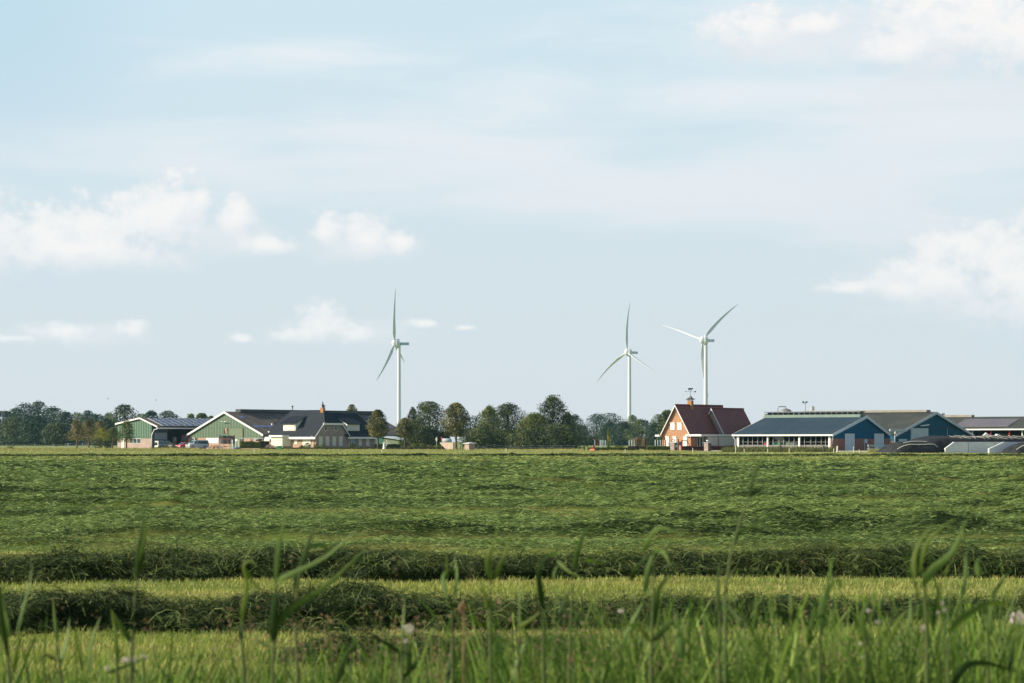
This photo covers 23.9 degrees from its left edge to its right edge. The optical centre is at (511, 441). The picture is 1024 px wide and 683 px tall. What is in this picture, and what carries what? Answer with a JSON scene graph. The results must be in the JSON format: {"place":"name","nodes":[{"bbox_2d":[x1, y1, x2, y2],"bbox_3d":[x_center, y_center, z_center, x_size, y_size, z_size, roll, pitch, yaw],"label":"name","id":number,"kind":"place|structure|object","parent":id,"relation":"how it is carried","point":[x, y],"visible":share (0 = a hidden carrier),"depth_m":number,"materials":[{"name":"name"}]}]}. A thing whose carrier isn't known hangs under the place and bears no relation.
{"place":"outdoors","nodes":[
{"label":"outdoors","id":0,"kind":"place"},
{"bbox_2d":[0,447,200,450],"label":"dry grass","id":1,"kind":"structure","parent":0,"point":[101,449],"depth_m":445.25,"materials":[{"name":"green plant"}]},
{"bbox_2d":[376,436,407,446],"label":"shed","id":2,"kind":"structure","parent":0,"point":[390,439],"depth_m":561.52,"materials":[{"name":"green paint"}]},
{"bbox_2d":[0,442,1021,454],"bbox_3d":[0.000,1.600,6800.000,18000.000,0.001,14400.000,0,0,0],"label":"ground","id":3,"kind":"structure","parent":0,"point":[278,451],"depth_m":359.87,"materials":[{"name":"green plant"}]},
{"bbox_2d":[0,410,13,437],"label":"tree","id":4,"kind":"object","parent":3,"relation":"on","point":[5,415],"visible":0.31,"depth_m":1018.58,"materials":[{"name":"green plant"}]},
{"bbox_2d":[0,566,31,682],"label":"reed","id":5,"kind":"object","parent":3,"relation":"on","point":[5,628],"visible":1,"depth_m":6.39,"materials":[{"name":"green plant"}]},
{"bbox_2d":[0,416,31,445],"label":"tree","id":6,"kind":"object","parent":3,"relation":"on","point":[14,424],"visible":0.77,"depth_m":897.84,"materials":[{"name":"green plant"}]},
{"bbox_2d":[8,402,37,442],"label":"tree","id":7,"kind":"object","parent":3,"relation":"on","point":[25,414],"visible":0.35,"depth_m":998.29,"materials":[{"name":"green plant"}]},
{"bbox_2d":[17,415,49,445],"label":"tree","id":8,"kind":"object","parent":3,"relation":"on","point":[34,426],"visible":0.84,"depth_m":877.78,"materials":[{"name":"green plant"}]},
{"bbox_2d":[27,400,52,436],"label":"tree","id":9,"kind":"object","parent":3,"relation":"on","point":[37,404],"visible":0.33,"depth_m":1009.23,"materials":[{"name":"green plant"}]},
{"bbox_2d":[0,438,83,445],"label":"hedge","id":10,"kind":"object","parent":3,"relation":"on","point":[28,443],"visible":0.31,"depth_m":996.95,"materials":[{"name":"green plant"}]},
{"bbox_2d":[36,406,66,445],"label":"tree","id":11,"kind":"object","parent":3,"relation":"on","point":[53,415],"visible":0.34,"depth_m":988.77,"materials":[{"name":"green plant"}]},
{"bbox_2d":[36,601,69,682],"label":"reed","id":12,"kind":"object","parent":3,"relation":"on","point":[61,657],"visible":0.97,"depth_m":7.60,"materials":[{"name":"green plant"}]},
{"bbox_2d":[38,422,74,445],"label":"tree","id":13,"kind":"object","parent":3,"relation":"on","point":[55,429],"visible":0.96,"depth_m":867.88,"materials":[{"name":"green plant"}]},
{"bbox_2d":[50,411,77,443],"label":"tree","id":14,"kind":"object","parent":3,"relation":"on","point":[64,417],"visible":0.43,"depth_m":958.62,"materials":[{"name":"green plant"}]},
{"bbox_2d":[64,418,89,446],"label":"orchard tree","id":15,"kind":"object","parent":3,"relation":"on","point":[78,425],"visible":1,"depth_m":544.49,"materials":[{"name":"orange plant"}]},
{"bbox_2d":[78,409,93,431],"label":"tree","id":16,"kind":"object","parent":3,"relation":"on","point":[87,414],"visible":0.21,"depth_m":1118.60,"materials":[{"name":"green plant"}]},
{"bbox_2d":[78,419,98,448],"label":"orchard tree","id":17,"kind":"object","parent":3,"relation":"on","point":[88,423],"visible":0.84,"depth_m":549.74,"materials":[{"name":"green plant"}]},
{"bbox_2d":[85,418,116,444],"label":"tree","id":18,"kind":"object","parent":3,"relation":"on","point":[107,423],"visible":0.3,"depth_m":838.24,"materials":[{"name":"green plant"}]},
{"bbox_2d":[93,428,110,447],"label":"orchard tree","id":19,"kind":"object","parent":3,"relation":"on","point":[101,434],"visible":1,"depth_m":539.71,"materials":[{"name":"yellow plant"}]},
{"bbox_2d":[76,611,143,682],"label":"reed","id":20,"kind":"object","parent":3,"relation":"on","point":[117,669],"visible":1,"depth_m":7.20,"materials":[{"name":"green plant"}]},
{"bbox_2d":[103,427,122,447],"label":"orchard tree","id":21,"kind":"object","parent":3,"relation":"on","point":[113,430],"visible":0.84,"depth_m":547.56,"materials":[{"name":"green plant"}]},
{"bbox_2d":[107,403,138,442],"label":"tree","id":22,"kind":"object","parent":3,"relation":"on","point":[122,409],"visible":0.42,"depth_m":848.83,"materials":[{"name":"green plant"}]},
{"bbox_2d":[114,420,139,447],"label":"orchard tree","id":23,"kind":"object","parent":3,"relation":"on","point":[125,424],"visible":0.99,"depth_m":539.41,"materials":[{"name":"green plant"}]},
{"bbox_2d":[112,509,147,682],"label":"reed","id":24,"kind":"object","parent":3,"relation":"on","point":[139,558],"visible":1,"depth_m":7.39,"materials":[{"name":"green plant"}]},
{"bbox_2d":[158,410,180,417],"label":"tree","id":25,"kind":"object","parent":3,"relation":"on","point":[170,414],"visible":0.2,"depth_m":1078.59,"materials":[{"name":"green plant"}]},
{"bbox_2d":[238,560,265,682],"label":"reed","id":26,"kind":"object","parent":3,"relation":"on","point":[246,573],"visible":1,"depth_m":7.00,"materials":[{"name":"green plant"}]},
{"bbox_2d":[254,498,366,682],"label":"reed","id":27,"kind":"object","parent":3,"relation":"on","point":[276,620],"visible":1,"depth_m":6.60,"materials":[{"name":"green plant"}]},
{"bbox_2d":[289,512,337,682],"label":"reed","id":28,"kind":"object","parent":3,"relation":"on","point":[296,577],"visible":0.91,"depth_m":7.00,"materials":[{"name":"green plant"}]},
{"bbox_2d":[265,402,376,447],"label":"farmhouse","id":29,"kind":"object","parent":3,"relation":"on","point":[298,428],"visible":0.96,"depth_m":517.42,"materials":[{"name":"tile"}]},
{"bbox_2d":[269,435,290,447],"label":"bay window","id":30,"kind":"structure","parent":29,"relation":"in","point":[276,440],"depth_m":516.35,"materials":[{"name":"white paint"}]},
{"bbox_2d":[260,447,399,448],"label":"hedge","id":31,"kind":"object","parent":3,"relation":"on","point":[332,448],"visible":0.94,"depth_m":493.72,"materials":[{"name":"green plant"}]},
{"bbox_2d":[365,409,389,448],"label":"lime tree","id":32,"kind":"object","parent":3,"relation":"on","point":[380,426],"visible":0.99,"depth_m":491.37,"materials":[{"name":"green plant"}]},
{"bbox_2d":[335,598,420,682],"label":"reed","id":33,"kind":"object","parent":3,"relation":"on","point":[343,661],"visible":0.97,"depth_m":7.20,"materials":[{"name":"green plant"}]},
{"bbox_2d":[377,288,408,423],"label":"wind turbine","id":34,"kind":"object","parent":3,"relation":"on","point":[396,343],"visible":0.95,"depth_m":2484.15,"materials":[{"name":"white metal"}]},
{"bbox_2d":[197,448,607,450],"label":"dry grass","id":35,"kind":"structure","parent":3,"relation":"on","point":[363,449],"depth_m":448.75,"materials":[{"name":"green plant"}]},
{"bbox_2d":[395,417,415,446],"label":"lime tree","id":36,"kind":"object","parent":3,"relation":"on","point":[403,428],"visible":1,"depth_m":504.27,"materials":[{"name":"green plant"}]},
{"bbox_2d":[400,623,414,682],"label":"flower","id":37,"kind":"object","parent":3,"relation":"on","point":[409,629],"visible":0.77,"depth_m":7.60,"materials":[{"name":"white plant"}]},
{"bbox_2d":[395,418,437,446],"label":"tree","id":38,"kind":"object","parent":3,"relation":"on","point":[420,428],"visible":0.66,"depth_m":543.84,"materials":[{"name":"green plant"}]},
{"bbox_2d":[412,401,446,431],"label":"tree","id":39,"kind":"object","parent":3,"relation":"on","point":[427,409],"visible":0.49,"depth_m":558.73,"materials":[{"name":"green plant"}]},
{"bbox_2d":[410,427,449,447],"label":"tree","id":40,"kind":"object","parent":3,"relation":"on","point":[440,434],"visible":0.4,"depth_m":550.48,"materials":[{"name":"green plant"}]},
{"bbox_2d":[439,402,470,449],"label":"lime tree","id":41,"kind":"object","parent":3,"relation":"on","point":[457,420],"visible":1,"depth_m":468.95,"materials":[{"name":"green plant"}]},
{"bbox_2d":[441,556,482,682],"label":"reed","id":42,"kind":"object","parent":3,"relation":"on","point":[444,587],"visible":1,"depth_m":7.30,"materials":[{"name":"green plant"}]},
{"bbox_2d":[458,600,466,682],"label":"seed stalk","id":43,"kind":"object","parent":3,"relation":"on","point":[462,607],"visible":1,"depth_m":7.30,"materials":[{"name":"plant"}]},
{"bbox_2d":[457,427,502,448],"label":"tree","id":44,"kind":"object","parent":3,"relation":"on","point":[478,434],"visible":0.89,"depth_m":542.95,"materials":[{"name":"green plant"}]},
{"bbox_2d":[477,404,497,448],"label":"tree","id":45,"kind":"object","parent":3,"relation":"on","point":[487,411],"visible":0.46,"depth_m":559.28,"materials":[{"name":"green plant"}]},
{"bbox_2d":[0,450,977,452],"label":"mown verge","id":46,"kind":"structure","parent":3,"relation":"on","point":[439,451],"depth_m":373.25,"materials":[{"name":"green plant"}]},
{"bbox_2d":[446,587,539,682],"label":"reed","id":47,"kind":"object","parent":3,"relation":"on","point":[517,662],"visible":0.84,"depth_m":7.60,"materials":[{"name":"green plant"}]},
{"bbox_2d":[474,430,515,448],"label":"tree","id":48,"kind":"object","parent":3,"relation":"on","point":[504,433],"visible":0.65,"depth_m":545.40,"materials":[{"name":"green plant"}]},
{"bbox_2d":[481,521,509,682],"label":"reed","id":49,"kind":"object","parent":3,"relation":"on","point":[488,568],"visible":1,"depth_m":7.09,"materials":[{"name":"green plant"}]},
{"bbox_2d":[482,402,530,448],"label":"tree","id":50,"kind":"object","parent":3,"relation":"on","point":[504,414],"visible":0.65,"depth_m":553.41,"materials":[{"name":"green plant"}]},
{"bbox_2d":[6,556,1023,682],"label":"seeding stalks","id":51,"kind":"object","parent":3,"relation":"on","point":[440,622],"visible":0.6,"depth_m":7.93,"materials":[{"name":"green plant"}]},
{"bbox_2d":[501,429,548,448],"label":"bush","id":52,"kind":"object","parent":3,"relation":"on","point":[516,441],"visible":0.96,"depth_m":538.09,"materials":[{"name":"green plant"}]},
{"bbox_2d":[514,412,552,445],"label":"tree","id":53,"kind":"object","parent":3,"relation":"on","point":[531,420],"visible":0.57,"depth_m":543.77,"materials":[{"name":"green plant"}]},
{"bbox_2d":[63,599,1016,682],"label":"bank reeds","id":54,"kind":"object","parent":3,"relation":"on","point":[798,661],"visible":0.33,"depth_m":7.35,"materials":[{"name":"green plant"}]},
{"bbox_2d":[532,394,575,448],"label":"tree","id":55,"kind":"object","parent":3,"relation":"on","point":[552,414],"visible":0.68,"depth_m":543.90,"materials":[{"name":"green plant"}]},
{"bbox_2d":[536,553,577,682],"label":"reed","id":56,"kind":"object","parent":3,"relation":"on","point":[541,595],"visible":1,"depth_m":7.00,"materials":[{"name":"green plant"}]},
{"bbox_2d":[527,424,593,448],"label":"shrubs","id":57,"kind":"object","parent":3,"relation":"on","point":[569,437],"visible":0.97,"depth_m":537.38,"materials":[{"name":"green plant"}]},
{"bbox_2d":[556,410,581,446],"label":"tree","id":58,"kind":"object","parent":3,"relation":"on","point":[570,423],"visible":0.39,"depth_m":549.31,"materials":[{"name":"green plant"}]},
{"bbox_2d":[555,522,604,682],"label":"reed","id":59,"kind":"object","parent":3,"relation":"on","point":[576,555],"visible":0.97,"depth_m":7.50,"materials":[{"name":"green plant"}]},
{"bbox_2d":[571,414,588,437],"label":"tree","id":60,"kind":"object","parent":3,"relation":"on","point":[576,417],"visible":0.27,"depth_m":1148.86,"materials":[{"name":"green plant"}]},
{"bbox_2d":[578,413,610,437],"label":"tree","id":61,"kind":"object","parent":3,"relation":"on","point":[598,418],"visible":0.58,"depth_m":1198.95,"materials":[{"name":"green plant"}]},
{"bbox_2d":[595,422,616,445],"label":"tree","id":62,"kind":"object","parent":3,"relation":"on","point":[603,433],"visible":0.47,"depth_m":998.10,"materials":[{"name":"green plant"}]},
{"bbox_2d":[590,413,625,435],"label":"tree","id":63,"kind":"object","parent":3,"relation":"on","point":[614,420],"visible":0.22,"depth_m":1217.48,"materials":[{"name":"green plant"}]},
{"bbox_2d":[607,421,635,445],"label":"tree","id":64,"kind":"object","parent":3,"relation":"on","point":[619,433],"visible":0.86,"depth_m":977.62,"materials":[{"name":"green plant"}]},
{"bbox_2d":[597,304,655,420],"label":"wind turbine","id":65,"kind":"object","parent":3,"relation":"on","point":[628,352],"visible":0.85,"depth_m":2634.55,"materials":[{"name":"white metal"}]},
{"bbox_2d":[623,419,653,445],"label":"tree","id":66,"kind":"object","parent":3,"relation":"on","point":[637,430],"visible":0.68,"depth_m":958.35,"materials":[{"name":"green plant"}]},
{"bbox_2d":[588,449,699,451],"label":"dry grass","id":67,"kind":"structure","parent":3,"relation":"on","point":[645,450],"depth_m":394.39,"materials":[{"name":"green plant"}]},
{"bbox_2d":[609,527,683,682],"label":"reed","id":68,"kind":"object","parent":3,"relation":"on","point":[660,632],"visible":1,"depth_m":6.90,"materials":[{"name":"green plant"}]},
{"bbox_2d":[641,422,661,445],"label":"tree","id":69,"kind":"object","parent":3,"relation":"on","point":[650,435],"visible":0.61,"depth_m":948.48,"materials":[{"name":"green plant"}]},
{"bbox_2d":[656,410,670,443],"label":"tree","id":70,"kind":"object","parent":3,"relation":"on","point":[662,420],"visible":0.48,"depth_m":698.91,"materials":[{"name":"green plant"}]},
{"bbox_2d":[664,305,736,404],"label":"wind turbine","id":71,"kind":"object","parent":3,"relation":"on","point":[704,340],"visible":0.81,"depth_m":2365.08,"materials":[{"name":"white metal"}]},
{"bbox_2d":[674,562,757,682],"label":"reed","id":72,"kind":"object","parent":3,"relation":"on","point":[682,646],"visible":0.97,"depth_m":7.00,"materials":[{"name":"green plant"}]},
{"bbox_2d":[724,452,775,682],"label":"reed","id":73,"kind":"object","parent":3,"relation":"on","point":[739,532],"visible":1,"depth_m":6.80,"materials":[{"name":"green plant"}]},
{"bbox_2d":[771,548,840,682],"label":"reed","id":74,"kind":"object","parent":3,"relation":"on","point":[821,616],"visible":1,"depth_m":6.90,"materials":[{"name":"green plant"}]},
{"bbox_2d":[732,411,893,450],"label":"cowshed","id":75,"kind":"structure","parent":3,"relation":"on","point":[845,431],"depth_m":438.24,"materials":[{"name":"blue metal"}]},
{"bbox_2d":[845,434,854,450],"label":"double door","id":76,"kind":"structure","parent":75,"relation":"in","point":[849,438],"depth_m":432.80,"materials":[{"name":"white paint"}]},
{"bbox_2d":[874,434,883,447],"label":"double door","id":77,"kind":"structure","parent":75,"relation":"in","point":[878,438],"depth_m":441.01,"materials":[{"name":"white paint"}]},
{"bbox_2d":[859,588,911,682],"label":"reed","id":78,"kind":"object","parent":3,"relation":"on","point":[863,625],"visible":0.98,"depth_m":7.10,"materials":[{"name":"green plant"}]},
{"bbox_2d":[809,410,973,442],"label":"blue barn","id":79,"kind":"structure","parent":3,"relation":"on","point":[903,425],"depth_m":457.54,"materials":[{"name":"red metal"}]},
{"bbox_2d":[910,428,927,439],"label":"sliding door","id":80,"kind":"structure","parent":79,"relation":"in","point":[914,432],"depth_m":452.79,"materials":[{"name":"metal"}]},
{"bbox_2d":[875,441,940,452],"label":"silage heap","id":81,"kind":"object","parent":3,"relation":"on","point":[912,447],"visible":0.98,"depth_m":344.47,"materials":[{"name":"grey plastic"}]},
{"bbox_2d":[911,519,966,682],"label":"reed","id":82,"kind":"object","parent":3,"relation":"on","point":[917,560],"visible":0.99,"depth_m":6.60,"materials":[{"name":"green plant"}]},
{"bbox_2d":[909,435,1023,452],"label":"silage heap","id":83,"kind":"object","parent":3,"relation":"on","point":[941,443],"visible":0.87,"depth_m":348.33,"materials":[{"name":"plastic"}]},
{"bbox_2d":[944,442,1001,452],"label":"bunker wall","id":84,"kind":"structure","parent":3,"relation":"on","point":[968,447],"depth_m":346.04,"materials":[{"name":"concrete"}]},
{"bbox_2d":[938,554,1016,682],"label":"reed","id":85,"kind":"object","parent":3,"relation":"on","point":[958,621],"visible":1,"depth_m":6.32,"materials":[{"name":"green plant"}]},
{"bbox_2d":[944,553,1014,682],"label":"reed","id":86,"kind":"object","parent":3,"relation":"on","point":[989,620],"visible":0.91,"depth_m":7.00,"materials":[{"name":"green plant"}]},
{"bbox_2d":[988,442,1020,452],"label":"bunker wall","id":87,"kind":"structure","parent":3,"relation":"on","point":[1000,447],"depth_m":337.48,"materials":[{"name":"concrete"}]},
{"bbox_2d":[1001,442,1023,452],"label":"silage heap","id":88,"kind":"object","parent":3,"relation":"on","point":[1017,448],"visible":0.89,"depth_m":334.23,"materials":[{"name":"grey plastic"}]},
{"bbox_2d":[1009,610,1023,682],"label":"flower","id":89,"kind":"object","parent":3,"relation":"on","point":[1012,615],"visible":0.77,"depth_m":7.60,"materials":[{"name":"white plant"}]},
{"bbox_2d":[0,535,1023,682],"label":"bank grass","id":90,"kind":"structure","parent":0,"point":[791,660],"depth_m":8.04,"materials":[{"name":"green plant"}]},
{"bbox_2d":[0,452,1023,682],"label":"field","id":91,"kind":"structure","parent":0,"point":[836,520],"depth_m":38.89,"materials":[{"name":"green plant"}]},
{"bbox_2d":[263,625,644,668],"bbox_3d":[-0.403,1.449,17.209,2.816,0.302,1.364,0,0,0],"label":"windrow","id":92,"kind":"object","parent":91,"relation":"on","point":[347,640],"visible":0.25,"depth_m":16.99,"materials":[{"name":"green plant"}]},
{"bbox_2d":[0,454,1023,555],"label":"spread cut grass","id":93,"kind":"structure","parent":91,"relation":"on","point":[370,500],"depth_m":59.11,"materials":[{"name":"green plant"}]},
{"bbox_2d":[0,537,1023,584],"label":"windrow","id":94,"kind":"object","parent":91,"relation":"on","point":[189,564],"visible":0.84,"depth_m":27.90,"materials":[{"name":"green plant"}]},
{"bbox_2d":[0,452,1023,455],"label":"windrow","id":95,"kind":"object","parent":91,"relation":"on","point":[548,454],"visible":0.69,"depth_m":263.10,"materials":[{"name":"green plant"}]},
{"bbox_2d":[1,574,1023,635],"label":"windrow","id":96,"kind":"object","parent":91,"relation":"on","point":[344,603],"visible":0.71,"depth_m":20.19,"materials":[{"name":"green plant"}]},
{"bbox_2d":[0,0,1023,441],"label":"sky","id":97,"kind":"structure","parent":0,"point":[210,207],"materials":[{"name":"blue"}]},
{"bbox_2d":[655,388,750,449],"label":"brick house","id":98,"kind":"structure","parent":0,"point":[692,423],"depth_m":459.79,"materials":[{"name":"red ceramic"}]},
{"bbox_2d":[721,445,836,451],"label":"weed bank","id":99,"kind":"structure","parent":0,"point":[783,449],"depth_m":377.70,"materials":[{"name":"green plant"}]},
{"bbox_2d":[943,415,1023,435],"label":"open shed","id":100,"kind":"structure","parent":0,"point":[981,426],"depth_m":474.11,"materials":[{"name":"white paint"}]},
{"label":"yard","id":101,"kind":"structure","parent":0,"visible":0},
{"bbox_2d":[115,415,211,448],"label":"green shed","id":102,"kind":"structure","parent":101,"relation":"on","point":[149,432],"depth_m":563.55,"materials":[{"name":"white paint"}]},
{"bbox_2d":[154,433,166,447],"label":"roller door","id":103,"kind":"structure","parent":102,"relation":"in","point":[157,436],"depth_m":562.14,"materials":[{"name":"grey metal"}]},
{"bbox_2d":[185,440,208,448],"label":"van","id":104,"kind":"object","parent":101,"relation":"on","point":[203,444],"visible":0.84,"depth_m":537.30,"materials":[{"name":"silver metal"}]},
{"bbox_2d":[219,435,234,448],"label":"trampoline","id":105,"kind":"object","parent":101,"relation":"on","point":[225,439],"visible":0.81,"depth_m":534.54,"materials":[{"name":"metal"}]},
{"bbox_2d":[239,441,259,448],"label":"hedge","id":106,"kind":"object","parent":101,"relation":"on","point":[248,444],"visible":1,"depth_m":521.49,"materials":[{"name":"green plant"}]},
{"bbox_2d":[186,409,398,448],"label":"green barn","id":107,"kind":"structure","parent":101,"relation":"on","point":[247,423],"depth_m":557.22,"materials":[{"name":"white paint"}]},
{"bbox_2d":[230,428,242,447],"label":"sliding door","id":108,"kind":"structure","parent":107,"relation":"in","point":[238,432],"depth_m":552.75,"materials":[{"name":"green paint"}]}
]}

